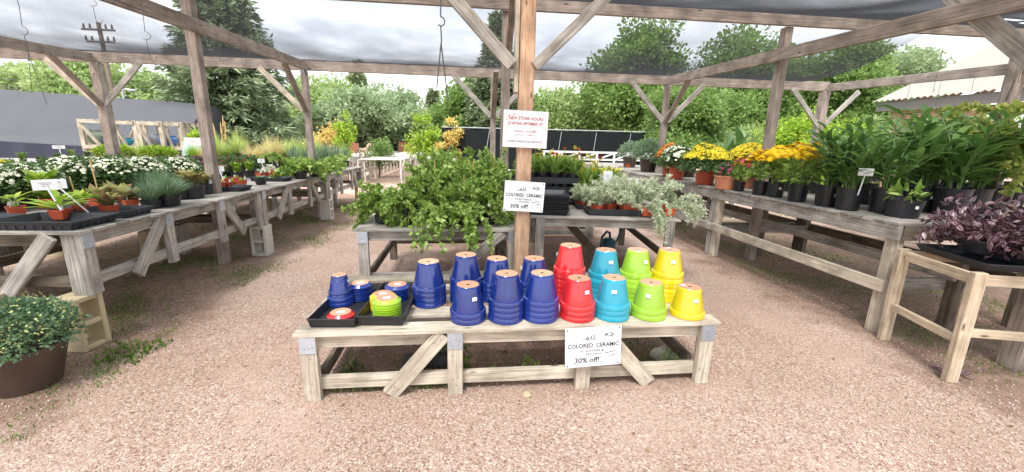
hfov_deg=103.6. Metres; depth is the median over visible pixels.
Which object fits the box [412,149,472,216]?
potted vine
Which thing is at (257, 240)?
cinder block
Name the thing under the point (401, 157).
plant bench
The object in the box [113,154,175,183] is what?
potted chrysanthemum
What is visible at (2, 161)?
potted chrysanthemum
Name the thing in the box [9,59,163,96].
broadleaf tree
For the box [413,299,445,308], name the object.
ceramic pot
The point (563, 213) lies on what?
stacked tray
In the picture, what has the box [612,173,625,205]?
silvery plant
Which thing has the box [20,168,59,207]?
potted seedling
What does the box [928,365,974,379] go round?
fallen sprig
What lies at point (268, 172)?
potted seedling
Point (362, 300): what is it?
ceramic saucer
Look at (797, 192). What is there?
chrysanthemum
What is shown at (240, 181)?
potted seedling
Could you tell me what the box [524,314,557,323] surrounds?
ceramic pot
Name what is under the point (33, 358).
potted chrysanthemum
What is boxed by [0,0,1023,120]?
sky
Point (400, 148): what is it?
rusty panel
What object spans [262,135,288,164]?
potted grass
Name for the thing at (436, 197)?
potted vine
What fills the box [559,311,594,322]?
ceramic pot
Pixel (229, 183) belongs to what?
potted seedling
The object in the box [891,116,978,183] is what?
potted ginger
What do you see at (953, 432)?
leaf litter
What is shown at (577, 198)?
silvery plant
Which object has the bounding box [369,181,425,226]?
potted vine
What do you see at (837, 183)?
potted ginger
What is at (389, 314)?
ceramic saucer
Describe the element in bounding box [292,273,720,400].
bench
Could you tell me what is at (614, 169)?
potted daisy
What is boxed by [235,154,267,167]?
potted chrysanthemum
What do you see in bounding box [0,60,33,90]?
broadleaf tree
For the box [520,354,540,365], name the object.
weed
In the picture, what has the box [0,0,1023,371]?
shade structure
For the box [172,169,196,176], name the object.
potted seedling
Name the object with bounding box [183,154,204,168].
potted chrysanthemum
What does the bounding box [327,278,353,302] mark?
ceramic pot
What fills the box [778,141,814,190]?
chrysanthemum
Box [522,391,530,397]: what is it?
stone
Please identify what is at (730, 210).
plant bench
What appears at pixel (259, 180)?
potted seedling
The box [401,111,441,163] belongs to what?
young tree
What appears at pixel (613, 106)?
broadleaf tree
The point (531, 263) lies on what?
ceramic pot
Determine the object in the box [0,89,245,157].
hoop house
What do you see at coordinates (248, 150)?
potted grass
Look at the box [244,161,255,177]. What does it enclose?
potted seedling
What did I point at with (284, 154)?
potted grass
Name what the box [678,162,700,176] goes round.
potted chrysanthemum
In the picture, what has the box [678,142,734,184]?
potted chrysanthemum
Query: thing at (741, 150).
potted chrysanthemum
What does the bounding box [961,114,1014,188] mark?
potted ginger
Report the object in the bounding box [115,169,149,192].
potted grass
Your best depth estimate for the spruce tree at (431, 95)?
44.70 m
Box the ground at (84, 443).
[0,159,1023,471]
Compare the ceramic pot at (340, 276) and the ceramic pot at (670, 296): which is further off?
the ceramic pot at (670, 296)
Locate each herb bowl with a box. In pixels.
[90,144,125,156]
[120,144,137,156]
[136,144,170,156]
[149,144,179,156]
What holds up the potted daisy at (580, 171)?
on the plant bench at (573, 219)
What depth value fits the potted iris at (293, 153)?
7.52 m
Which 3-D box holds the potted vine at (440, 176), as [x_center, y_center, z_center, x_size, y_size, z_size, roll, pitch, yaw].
[-0.749,-0.496,3.973,0.590,0.695,0.757,13,17,40]
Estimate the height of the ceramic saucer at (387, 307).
0.027 m
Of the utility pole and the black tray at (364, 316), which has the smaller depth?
the black tray at (364, 316)
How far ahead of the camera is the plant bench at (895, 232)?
3.74 m
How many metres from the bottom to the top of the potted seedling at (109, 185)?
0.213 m
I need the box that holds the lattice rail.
[543,150,651,162]
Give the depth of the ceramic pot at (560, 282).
2.73 m
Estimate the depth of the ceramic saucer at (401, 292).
2.71 m
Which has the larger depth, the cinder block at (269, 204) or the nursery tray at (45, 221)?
the cinder block at (269, 204)
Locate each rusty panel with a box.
[338,143,358,165]
[398,142,414,166]
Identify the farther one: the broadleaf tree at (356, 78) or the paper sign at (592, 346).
the broadleaf tree at (356, 78)
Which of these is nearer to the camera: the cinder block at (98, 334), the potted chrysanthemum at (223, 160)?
the cinder block at (98, 334)
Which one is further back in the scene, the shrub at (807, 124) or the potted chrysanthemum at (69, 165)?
the shrub at (807, 124)
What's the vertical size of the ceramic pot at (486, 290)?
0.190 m
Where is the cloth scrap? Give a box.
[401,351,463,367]
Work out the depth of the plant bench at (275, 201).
8.33 m
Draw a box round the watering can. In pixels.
[600,230,621,249]
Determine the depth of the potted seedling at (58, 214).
2.99 m
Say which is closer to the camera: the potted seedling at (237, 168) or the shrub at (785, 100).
the potted seedling at (237, 168)
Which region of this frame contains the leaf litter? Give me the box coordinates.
[11,232,1012,470]
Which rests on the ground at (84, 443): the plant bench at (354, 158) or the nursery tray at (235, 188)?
the plant bench at (354, 158)
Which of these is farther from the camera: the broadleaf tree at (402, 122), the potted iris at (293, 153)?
the broadleaf tree at (402, 122)
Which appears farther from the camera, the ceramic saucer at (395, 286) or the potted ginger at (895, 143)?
the potted ginger at (895, 143)
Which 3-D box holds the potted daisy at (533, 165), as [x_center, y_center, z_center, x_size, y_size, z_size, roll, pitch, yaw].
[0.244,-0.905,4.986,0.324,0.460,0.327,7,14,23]
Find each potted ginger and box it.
[797,117,890,206]
[803,120,913,210]
[804,124,887,185]
[833,112,972,212]
[833,128,897,186]
[843,123,902,203]
[867,104,1016,211]
[872,117,971,197]
[877,117,954,186]
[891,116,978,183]
[894,104,1023,214]
[896,119,995,186]
[923,110,1023,213]
[943,118,1003,186]
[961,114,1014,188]
[1003,128,1023,203]
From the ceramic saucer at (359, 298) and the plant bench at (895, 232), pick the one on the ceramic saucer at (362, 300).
the ceramic saucer at (359, 298)
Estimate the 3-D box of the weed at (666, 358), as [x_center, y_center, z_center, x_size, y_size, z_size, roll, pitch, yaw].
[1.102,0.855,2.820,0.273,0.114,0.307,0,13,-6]
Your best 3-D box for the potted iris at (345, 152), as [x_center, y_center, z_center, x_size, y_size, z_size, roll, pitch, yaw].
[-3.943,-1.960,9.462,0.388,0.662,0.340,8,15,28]
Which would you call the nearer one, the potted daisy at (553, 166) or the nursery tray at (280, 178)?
the potted daisy at (553, 166)
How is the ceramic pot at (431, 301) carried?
on the ceramic pot at (429, 306)
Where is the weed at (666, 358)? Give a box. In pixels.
[653,344,683,360]
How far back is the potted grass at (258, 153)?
8.49 m
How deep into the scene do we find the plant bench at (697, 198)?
8.70 m
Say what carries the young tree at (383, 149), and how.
on the ground at (84, 443)
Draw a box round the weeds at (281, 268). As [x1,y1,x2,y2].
[1,199,1022,442]
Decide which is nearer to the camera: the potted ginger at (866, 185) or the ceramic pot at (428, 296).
the ceramic pot at (428, 296)
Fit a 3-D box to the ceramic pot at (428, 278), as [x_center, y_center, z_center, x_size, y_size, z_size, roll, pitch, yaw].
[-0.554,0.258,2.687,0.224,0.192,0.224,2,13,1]
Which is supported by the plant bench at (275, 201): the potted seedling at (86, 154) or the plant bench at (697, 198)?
the potted seedling at (86, 154)
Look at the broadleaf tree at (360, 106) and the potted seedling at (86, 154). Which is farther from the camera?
the broadleaf tree at (360, 106)
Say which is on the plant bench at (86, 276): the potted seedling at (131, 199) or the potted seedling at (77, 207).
the potted seedling at (131, 199)
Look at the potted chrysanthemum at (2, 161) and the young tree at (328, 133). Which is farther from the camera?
the young tree at (328, 133)
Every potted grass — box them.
[114,179,175,208]
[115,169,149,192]
[125,168,192,206]
[131,137,146,155]
[132,164,173,188]
[168,174,209,199]
[181,140,201,156]
[197,143,202,156]
[213,116,226,144]
[214,127,229,156]
[221,143,232,154]
[222,129,254,155]
[237,143,256,155]
[248,142,264,158]
[253,134,274,163]
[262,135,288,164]
[279,136,292,164]
[283,133,306,158]
[285,135,305,149]
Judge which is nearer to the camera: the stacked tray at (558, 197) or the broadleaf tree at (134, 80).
the stacked tray at (558, 197)
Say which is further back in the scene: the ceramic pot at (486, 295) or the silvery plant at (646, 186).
the silvery plant at (646, 186)
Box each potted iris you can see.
[284,141,300,157]
[286,141,303,158]
[304,145,321,160]
[320,140,331,158]
[329,144,342,167]
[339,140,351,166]
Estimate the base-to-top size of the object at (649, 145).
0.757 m
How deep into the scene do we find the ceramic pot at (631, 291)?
2.78 m
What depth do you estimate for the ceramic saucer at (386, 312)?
2.41 m
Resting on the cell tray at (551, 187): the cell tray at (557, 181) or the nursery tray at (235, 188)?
the cell tray at (557, 181)
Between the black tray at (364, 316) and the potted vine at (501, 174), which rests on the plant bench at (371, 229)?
the potted vine at (501, 174)
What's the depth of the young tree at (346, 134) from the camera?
13.83 m
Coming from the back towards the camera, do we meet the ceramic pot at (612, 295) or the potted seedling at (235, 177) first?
the potted seedling at (235, 177)
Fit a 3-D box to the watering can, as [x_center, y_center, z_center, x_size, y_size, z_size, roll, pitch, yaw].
[1.363,0.089,5.570,0.230,0.376,0.536,14,18,43]
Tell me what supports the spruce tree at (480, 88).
on the ground at (84, 443)
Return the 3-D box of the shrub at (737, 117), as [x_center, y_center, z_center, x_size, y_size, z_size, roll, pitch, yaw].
[7.954,-3.775,15.696,3.373,3.640,3.373,0,13,-6]
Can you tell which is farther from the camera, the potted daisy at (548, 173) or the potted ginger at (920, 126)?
the potted daisy at (548, 173)
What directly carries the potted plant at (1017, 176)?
on the plant bench at (895, 232)
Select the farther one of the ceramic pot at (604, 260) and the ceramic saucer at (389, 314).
the ceramic pot at (604, 260)
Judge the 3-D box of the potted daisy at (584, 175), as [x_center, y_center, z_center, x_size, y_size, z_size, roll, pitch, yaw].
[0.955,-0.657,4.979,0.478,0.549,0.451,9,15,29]
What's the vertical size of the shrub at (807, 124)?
2.680 m
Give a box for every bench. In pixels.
[0,190,263,296]
[0,191,87,255]
[1,158,337,210]
[174,174,328,224]
[266,166,362,198]
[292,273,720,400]
[348,150,397,179]
[353,215,513,275]
[357,152,430,183]
[404,185,592,237]
[530,202,680,256]
[583,162,639,182]
[604,167,705,218]
[619,177,768,218]
[642,174,801,253]
[709,189,1023,332]
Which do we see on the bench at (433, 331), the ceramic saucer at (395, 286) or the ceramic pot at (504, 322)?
the ceramic pot at (504, 322)
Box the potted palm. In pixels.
[690,146,726,170]
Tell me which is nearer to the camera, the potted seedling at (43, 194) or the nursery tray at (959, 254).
the nursery tray at (959, 254)
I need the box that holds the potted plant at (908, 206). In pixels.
[883,177,931,218]
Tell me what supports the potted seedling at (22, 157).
on the plant bench at (275, 201)
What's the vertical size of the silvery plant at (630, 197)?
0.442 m
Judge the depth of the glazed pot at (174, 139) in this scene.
10.14 m
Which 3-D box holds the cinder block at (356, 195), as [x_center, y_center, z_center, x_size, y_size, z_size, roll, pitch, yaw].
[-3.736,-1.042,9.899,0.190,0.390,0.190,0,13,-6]
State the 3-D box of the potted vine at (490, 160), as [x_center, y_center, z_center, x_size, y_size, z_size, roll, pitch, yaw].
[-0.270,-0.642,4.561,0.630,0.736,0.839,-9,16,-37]
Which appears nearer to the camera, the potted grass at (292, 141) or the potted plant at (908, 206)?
the potted plant at (908, 206)
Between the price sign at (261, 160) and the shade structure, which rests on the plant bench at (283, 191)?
the price sign at (261, 160)
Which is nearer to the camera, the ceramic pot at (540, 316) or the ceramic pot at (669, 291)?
the ceramic pot at (540, 316)
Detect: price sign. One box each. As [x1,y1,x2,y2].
[30,179,61,209]
[42,179,88,211]
[52,145,64,152]
[183,137,200,147]
[219,166,223,181]
[257,159,264,171]
[603,171,612,186]
[857,168,873,194]
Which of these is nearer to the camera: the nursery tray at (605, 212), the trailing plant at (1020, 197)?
the trailing plant at (1020, 197)
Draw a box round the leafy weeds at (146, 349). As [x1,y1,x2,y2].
[70,338,536,372]
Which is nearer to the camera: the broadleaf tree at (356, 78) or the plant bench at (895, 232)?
the plant bench at (895, 232)
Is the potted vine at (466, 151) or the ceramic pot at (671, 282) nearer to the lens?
the ceramic pot at (671, 282)
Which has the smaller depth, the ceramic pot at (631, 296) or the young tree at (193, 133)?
the ceramic pot at (631, 296)
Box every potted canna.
[713,131,750,174]
[726,124,763,143]
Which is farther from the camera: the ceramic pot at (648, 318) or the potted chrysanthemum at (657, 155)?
the potted chrysanthemum at (657, 155)
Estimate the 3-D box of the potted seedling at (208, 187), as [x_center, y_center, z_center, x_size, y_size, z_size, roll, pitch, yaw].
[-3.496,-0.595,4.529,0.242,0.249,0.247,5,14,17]
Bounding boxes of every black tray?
[306,284,381,326]
[355,282,413,324]
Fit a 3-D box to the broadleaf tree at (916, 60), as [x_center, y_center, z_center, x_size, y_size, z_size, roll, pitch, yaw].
[17.323,-5.356,17.934,4.602,6.239,5.848,0,13,-6]
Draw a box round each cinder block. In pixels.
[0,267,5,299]
[46,251,63,256]
[56,292,111,352]
[137,228,167,262]
[174,223,191,254]
[249,224,273,255]
[266,198,273,220]
[319,198,333,219]
[354,186,363,201]
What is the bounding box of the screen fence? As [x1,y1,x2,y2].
[442,126,649,168]
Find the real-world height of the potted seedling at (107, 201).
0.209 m
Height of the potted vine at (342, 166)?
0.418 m
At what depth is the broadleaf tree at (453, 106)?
23.65 m
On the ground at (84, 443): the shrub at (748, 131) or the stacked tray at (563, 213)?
the shrub at (748, 131)
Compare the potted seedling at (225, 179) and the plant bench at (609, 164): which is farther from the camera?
the plant bench at (609, 164)
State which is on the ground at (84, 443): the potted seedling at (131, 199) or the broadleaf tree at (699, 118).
the broadleaf tree at (699, 118)
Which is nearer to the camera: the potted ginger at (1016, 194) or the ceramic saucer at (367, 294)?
the ceramic saucer at (367, 294)
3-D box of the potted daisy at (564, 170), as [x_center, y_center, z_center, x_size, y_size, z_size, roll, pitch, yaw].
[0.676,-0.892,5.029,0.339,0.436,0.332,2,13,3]
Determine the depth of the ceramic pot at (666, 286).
2.79 m
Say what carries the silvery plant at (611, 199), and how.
in the nursery tray at (605, 212)
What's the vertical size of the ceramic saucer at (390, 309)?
0.027 m
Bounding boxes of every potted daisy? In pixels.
[531,148,540,176]
[531,149,552,176]
[533,148,553,175]
[540,153,576,176]
[541,149,565,175]
[554,148,580,177]
[559,147,580,175]
[563,145,586,177]
[570,155,593,179]
[575,161,605,188]
[579,160,615,182]
[582,154,601,177]
[592,167,621,176]
[598,156,630,175]
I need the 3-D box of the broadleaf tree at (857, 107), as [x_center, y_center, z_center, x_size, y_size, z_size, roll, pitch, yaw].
[13.337,-5.101,16.428,5.147,6.142,5.055,6,14,20]
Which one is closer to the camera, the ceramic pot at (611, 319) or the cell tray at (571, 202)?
the ceramic pot at (611, 319)
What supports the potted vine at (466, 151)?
on the plant bench at (371, 229)
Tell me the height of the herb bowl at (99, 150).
0.382 m
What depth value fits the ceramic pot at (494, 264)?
2.72 m
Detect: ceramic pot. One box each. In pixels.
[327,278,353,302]
[328,272,351,295]
[329,298,354,307]
[412,258,445,293]
[412,289,445,298]
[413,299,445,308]
[414,294,446,303]
[449,252,481,284]
[449,287,481,293]
[450,280,485,320]
[450,282,481,289]
[450,315,485,325]
[482,255,509,288]
[482,287,490,293]
[482,291,489,297]
[488,270,523,308]
[488,303,523,313]
[488,308,523,319]
[488,313,523,324]
[519,255,545,287]
[523,269,558,307]
[524,303,558,313]
[524,308,558,318]
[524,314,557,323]
[553,243,585,275]
[553,271,584,280]
[554,277,565,285]
[555,283,564,289]
[556,288,563,294]
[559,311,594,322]
[560,274,594,312]
[560,307,594,317]
[588,247,620,279]
[588,275,600,284]
[591,282,599,288]
[594,274,629,311]
[595,279,629,317]
[595,311,629,322]
[619,247,651,279]
[626,278,651,284]
[627,283,637,289]
[627,288,635,293]
[628,293,634,298]
[630,278,666,316]
[630,285,666,321]
[651,247,683,279]
[652,275,682,284]
[663,284,677,288]
[664,289,675,293]
[664,294,673,298]
[665,298,672,302]
[668,283,705,320]
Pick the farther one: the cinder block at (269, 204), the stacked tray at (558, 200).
the cinder block at (269, 204)
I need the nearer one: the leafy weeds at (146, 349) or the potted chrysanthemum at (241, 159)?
the leafy weeds at (146, 349)
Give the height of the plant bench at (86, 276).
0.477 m
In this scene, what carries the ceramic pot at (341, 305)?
on the black tray at (317, 318)
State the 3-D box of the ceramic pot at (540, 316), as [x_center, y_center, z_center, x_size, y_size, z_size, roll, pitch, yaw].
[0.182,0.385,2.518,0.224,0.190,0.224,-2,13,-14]
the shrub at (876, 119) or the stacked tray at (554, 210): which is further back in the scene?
the shrub at (876, 119)
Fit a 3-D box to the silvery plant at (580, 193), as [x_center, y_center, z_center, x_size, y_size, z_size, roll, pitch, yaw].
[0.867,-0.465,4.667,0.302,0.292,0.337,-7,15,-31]
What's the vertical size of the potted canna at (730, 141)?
1.335 m
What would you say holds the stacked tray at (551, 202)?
on the stacked tray
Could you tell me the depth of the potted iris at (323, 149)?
8.19 m
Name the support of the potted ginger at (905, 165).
on the plant bench at (895, 232)
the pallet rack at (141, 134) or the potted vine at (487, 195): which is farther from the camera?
the pallet rack at (141, 134)
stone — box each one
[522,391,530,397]
[649,345,677,360]
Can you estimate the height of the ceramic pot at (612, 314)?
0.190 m
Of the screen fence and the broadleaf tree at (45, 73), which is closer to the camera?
the screen fence
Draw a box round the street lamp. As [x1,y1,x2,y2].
[122,88,136,98]
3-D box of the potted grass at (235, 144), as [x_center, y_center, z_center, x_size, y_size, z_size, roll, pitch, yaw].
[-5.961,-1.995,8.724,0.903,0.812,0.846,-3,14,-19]
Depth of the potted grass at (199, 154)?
8.39 m
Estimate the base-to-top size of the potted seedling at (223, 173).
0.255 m
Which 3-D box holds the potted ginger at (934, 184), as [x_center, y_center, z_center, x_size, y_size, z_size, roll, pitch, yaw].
[4.387,-0.770,4.177,0.992,0.905,0.848,3,13,6]
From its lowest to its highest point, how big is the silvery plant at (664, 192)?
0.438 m
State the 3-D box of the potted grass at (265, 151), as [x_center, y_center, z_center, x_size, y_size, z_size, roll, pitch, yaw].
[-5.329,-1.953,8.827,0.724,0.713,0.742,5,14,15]
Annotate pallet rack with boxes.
[76,118,132,155]
[115,120,158,154]
[135,121,189,155]
[163,122,198,156]
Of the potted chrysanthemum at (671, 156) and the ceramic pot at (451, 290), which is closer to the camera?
the ceramic pot at (451, 290)
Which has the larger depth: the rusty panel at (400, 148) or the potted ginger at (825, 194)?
the rusty panel at (400, 148)
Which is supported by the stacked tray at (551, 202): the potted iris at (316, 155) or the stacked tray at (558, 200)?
the stacked tray at (558, 200)
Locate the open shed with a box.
[874,45,1023,209]
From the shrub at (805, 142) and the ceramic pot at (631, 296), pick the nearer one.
the ceramic pot at (631, 296)
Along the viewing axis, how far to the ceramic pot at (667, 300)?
2.81 m
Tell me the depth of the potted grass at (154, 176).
4.31 m
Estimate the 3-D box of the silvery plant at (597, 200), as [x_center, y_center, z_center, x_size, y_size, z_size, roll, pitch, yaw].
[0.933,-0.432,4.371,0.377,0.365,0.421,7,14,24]
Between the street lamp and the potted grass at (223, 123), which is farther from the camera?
the street lamp
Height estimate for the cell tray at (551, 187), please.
0.112 m
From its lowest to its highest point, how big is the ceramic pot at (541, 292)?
0.190 m
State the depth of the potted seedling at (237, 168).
6.13 m
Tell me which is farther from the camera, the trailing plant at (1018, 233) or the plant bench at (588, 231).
the plant bench at (588, 231)
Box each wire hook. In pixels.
[17,0,46,103]
[140,0,156,62]
[436,0,448,99]
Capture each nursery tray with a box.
[0,212,118,229]
[0,214,23,217]
[73,205,153,218]
[222,184,251,191]
[249,176,292,181]
[573,201,583,209]
[583,205,650,216]
[915,243,1023,272]
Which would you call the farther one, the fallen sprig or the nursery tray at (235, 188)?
the nursery tray at (235, 188)
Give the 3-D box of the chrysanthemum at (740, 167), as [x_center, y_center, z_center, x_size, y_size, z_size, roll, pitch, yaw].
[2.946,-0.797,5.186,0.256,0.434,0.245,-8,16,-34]
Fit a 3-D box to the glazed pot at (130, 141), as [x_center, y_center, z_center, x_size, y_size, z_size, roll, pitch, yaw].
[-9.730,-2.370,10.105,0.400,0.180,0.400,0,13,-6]
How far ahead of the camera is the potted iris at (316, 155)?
7.61 m
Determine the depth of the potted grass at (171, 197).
3.70 m
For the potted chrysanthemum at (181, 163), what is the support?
on the plant bench at (283, 191)
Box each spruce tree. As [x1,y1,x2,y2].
[149,0,320,152]
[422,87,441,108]
[458,10,535,128]
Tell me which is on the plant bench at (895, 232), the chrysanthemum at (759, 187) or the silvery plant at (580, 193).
the chrysanthemum at (759, 187)
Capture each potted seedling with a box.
[0,190,36,213]
[13,151,27,161]
[17,190,99,219]
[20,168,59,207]
[34,155,45,161]
[66,149,74,155]
[66,188,89,210]
[73,183,112,205]
[82,150,90,156]
[85,188,127,210]
[101,180,131,203]
[110,182,140,204]
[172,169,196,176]
[175,171,205,198]
[189,172,212,194]
[219,164,226,177]
[220,175,230,181]
[226,178,236,186]
[230,162,243,178]
[230,175,241,180]
[235,178,246,184]
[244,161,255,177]
[252,157,260,172]
[254,175,266,184]
[255,168,265,175]
[263,168,272,175]
[275,158,287,170]
[511,159,515,180]
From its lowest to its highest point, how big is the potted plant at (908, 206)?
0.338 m
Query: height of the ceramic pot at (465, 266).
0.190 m
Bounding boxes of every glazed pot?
[79,130,103,143]
[122,138,134,144]
[147,133,160,145]
[158,135,177,145]
[182,142,200,155]
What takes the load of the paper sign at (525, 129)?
attached to the shade structure
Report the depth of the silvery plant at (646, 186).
4.39 m
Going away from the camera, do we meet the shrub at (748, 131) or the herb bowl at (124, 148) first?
the herb bowl at (124, 148)
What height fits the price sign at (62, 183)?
0.258 m
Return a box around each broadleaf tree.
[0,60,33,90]
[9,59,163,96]
[34,64,210,100]
[272,72,364,147]
[292,82,401,147]
[344,73,368,89]
[358,82,438,149]
[426,77,487,140]
[533,85,595,130]
[569,17,692,132]
[575,82,600,131]
[632,85,736,169]
[671,25,808,174]
[779,47,926,134]
[871,43,990,135]
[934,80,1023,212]
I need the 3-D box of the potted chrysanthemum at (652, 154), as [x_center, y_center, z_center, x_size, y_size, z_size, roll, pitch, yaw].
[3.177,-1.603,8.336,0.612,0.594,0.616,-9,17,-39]
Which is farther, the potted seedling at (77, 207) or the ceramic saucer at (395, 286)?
the potted seedling at (77, 207)
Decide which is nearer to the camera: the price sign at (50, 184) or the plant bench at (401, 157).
the price sign at (50, 184)
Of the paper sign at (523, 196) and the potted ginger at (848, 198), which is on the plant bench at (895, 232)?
the potted ginger at (848, 198)
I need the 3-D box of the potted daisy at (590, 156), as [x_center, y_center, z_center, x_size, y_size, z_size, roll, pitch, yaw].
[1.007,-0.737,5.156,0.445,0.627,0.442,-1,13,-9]
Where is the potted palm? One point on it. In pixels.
(708, 162)
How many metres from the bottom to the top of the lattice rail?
1.290 m
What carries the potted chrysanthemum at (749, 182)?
on the plant bench at (730, 210)
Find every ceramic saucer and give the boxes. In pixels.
[326,308,354,318]
[350,280,371,289]
[352,286,371,291]
[352,288,372,294]
[354,290,372,296]
[354,293,372,299]
[355,297,369,301]
[370,290,395,299]
[372,294,400,306]
[372,299,400,308]
[372,304,400,311]
[372,307,400,313]
[372,308,401,315]
[384,281,409,291]
[394,288,409,293]
[396,290,409,295]
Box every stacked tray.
[530,211,568,215]
[543,201,569,203]
[543,204,568,205]
[543,205,568,208]
[543,208,568,209]
[543,209,569,210]
[544,189,569,197]
[544,197,569,198]
[544,198,568,199]
[544,200,569,201]
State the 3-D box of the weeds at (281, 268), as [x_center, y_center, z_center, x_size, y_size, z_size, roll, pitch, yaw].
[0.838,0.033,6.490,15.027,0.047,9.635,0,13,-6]
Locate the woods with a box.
[152,76,988,136]
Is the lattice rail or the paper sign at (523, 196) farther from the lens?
the lattice rail
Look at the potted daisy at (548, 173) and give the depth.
5.20 m
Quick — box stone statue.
[355,143,371,157]
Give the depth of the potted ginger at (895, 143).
5.16 m
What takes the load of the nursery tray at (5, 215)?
on the plant bench at (86, 276)
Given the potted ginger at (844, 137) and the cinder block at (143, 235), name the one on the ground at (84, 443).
the cinder block at (143, 235)
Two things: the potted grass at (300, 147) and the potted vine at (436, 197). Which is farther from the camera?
the potted grass at (300, 147)
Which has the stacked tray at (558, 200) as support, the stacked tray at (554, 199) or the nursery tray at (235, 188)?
the stacked tray at (554, 199)
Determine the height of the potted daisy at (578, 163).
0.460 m
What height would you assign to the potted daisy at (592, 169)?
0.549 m
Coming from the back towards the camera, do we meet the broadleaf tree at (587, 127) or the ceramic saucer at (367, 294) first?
the broadleaf tree at (587, 127)
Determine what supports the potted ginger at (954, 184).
on the plant bench at (895, 232)
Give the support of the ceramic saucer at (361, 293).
on the ceramic saucer at (367, 294)
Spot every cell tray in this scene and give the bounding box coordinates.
[531,175,579,186]
[545,184,575,195]
[569,198,575,204]
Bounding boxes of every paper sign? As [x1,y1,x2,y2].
[502,109,548,148]
[503,180,544,212]
[565,325,621,367]
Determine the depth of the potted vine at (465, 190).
3.75 m
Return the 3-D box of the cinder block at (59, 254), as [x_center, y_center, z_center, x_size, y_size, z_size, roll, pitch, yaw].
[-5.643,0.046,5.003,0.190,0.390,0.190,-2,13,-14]
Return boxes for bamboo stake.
[89,160,97,188]
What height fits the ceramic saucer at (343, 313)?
0.028 m
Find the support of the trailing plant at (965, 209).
on the plant bench at (895, 232)
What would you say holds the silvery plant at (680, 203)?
on the plant bench at (573, 219)
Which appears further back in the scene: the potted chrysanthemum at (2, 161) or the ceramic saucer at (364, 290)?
the potted chrysanthemum at (2, 161)
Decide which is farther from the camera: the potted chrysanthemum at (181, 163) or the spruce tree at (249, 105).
the spruce tree at (249, 105)
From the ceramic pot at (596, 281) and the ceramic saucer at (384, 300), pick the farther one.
the ceramic pot at (596, 281)
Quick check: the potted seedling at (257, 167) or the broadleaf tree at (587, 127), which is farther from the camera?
the broadleaf tree at (587, 127)
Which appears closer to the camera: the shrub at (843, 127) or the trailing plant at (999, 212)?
the trailing plant at (999, 212)
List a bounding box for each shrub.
[710,120,777,174]
[716,89,762,174]
[743,88,802,134]
[749,117,806,179]
[778,106,836,181]
[780,131,825,184]
[829,114,877,183]
[839,112,906,184]
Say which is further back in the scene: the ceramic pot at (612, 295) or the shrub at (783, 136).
the shrub at (783, 136)
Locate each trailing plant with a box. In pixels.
[915,200,1023,258]
[917,193,1022,248]
[966,197,1023,261]
[980,214,1023,270]
[990,193,1023,218]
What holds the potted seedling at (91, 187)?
on the plant bench at (86, 276)
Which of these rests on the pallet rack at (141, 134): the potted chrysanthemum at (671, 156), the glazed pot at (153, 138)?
the glazed pot at (153, 138)
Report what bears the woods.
on the ground at (84, 443)
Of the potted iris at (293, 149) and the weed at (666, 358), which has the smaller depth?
the weed at (666, 358)
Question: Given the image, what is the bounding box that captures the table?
[877,248,1023,382]
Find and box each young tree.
[182,127,217,141]
[302,119,351,149]
[331,110,357,179]
[358,136,397,176]
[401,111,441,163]
[421,128,441,155]
[431,115,464,159]
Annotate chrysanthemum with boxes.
[0,158,79,206]
[0,159,14,197]
[0,161,34,210]
[0,292,92,397]
[33,152,116,198]
[71,153,147,193]
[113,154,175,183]
[163,155,203,177]
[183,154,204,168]
[217,155,242,175]
[221,154,254,171]
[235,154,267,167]
[616,140,643,167]
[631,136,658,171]
[649,147,662,171]
[652,142,684,176]
[657,143,696,179]
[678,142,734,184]
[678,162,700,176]
[712,160,739,189]
[728,142,761,175]
[732,157,751,190]
[735,154,759,187]
[742,149,779,194]
[759,145,795,196]
[775,143,825,201]
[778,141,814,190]
[800,141,831,193]
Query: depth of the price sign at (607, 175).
4.66 m
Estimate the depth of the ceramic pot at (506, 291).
2.41 m
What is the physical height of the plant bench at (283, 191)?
0.477 m
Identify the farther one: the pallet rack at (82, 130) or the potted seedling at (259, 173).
the pallet rack at (82, 130)
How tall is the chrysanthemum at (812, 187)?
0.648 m
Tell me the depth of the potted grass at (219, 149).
8.12 m
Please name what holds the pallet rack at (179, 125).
on the ground at (84, 443)
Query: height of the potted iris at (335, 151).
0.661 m
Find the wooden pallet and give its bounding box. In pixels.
[0,287,28,337]
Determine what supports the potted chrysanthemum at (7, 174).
on the plant bench at (5, 250)
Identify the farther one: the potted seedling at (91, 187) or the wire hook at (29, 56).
the potted seedling at (91, 187)
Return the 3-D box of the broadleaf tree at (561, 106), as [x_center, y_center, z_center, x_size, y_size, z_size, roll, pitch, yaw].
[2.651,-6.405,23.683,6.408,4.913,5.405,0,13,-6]
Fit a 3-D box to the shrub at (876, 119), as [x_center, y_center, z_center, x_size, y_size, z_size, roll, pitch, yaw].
[13.278,-2.985,15.116,2.854,3.135,3.118,0,13,-6]
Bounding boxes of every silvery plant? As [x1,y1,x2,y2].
[569,183,582,204]
[571,183,591,208]
[582,181,614,208]
[586,173,627,209]
[605,173,650,211]
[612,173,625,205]
[622,176,661,209]
[639,173,684,207]
[641,197,672,243]
[663,192,709,228]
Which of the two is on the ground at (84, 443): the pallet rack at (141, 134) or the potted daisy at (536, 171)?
the pallet rack at (141, 134)
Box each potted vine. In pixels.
[259,150,327,183]
[285,155,343,176]
[303,153,347,170]
[341,179,406,231]
[346,156,505,254]
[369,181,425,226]
[397,164,473,237]
[403,149,477,219]
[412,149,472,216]
[422,145,465,170]
[433,159,512,188]
[440,146,499,177]
[440,165,502,234]
[459,174,514,226]
[471,146,515,191]

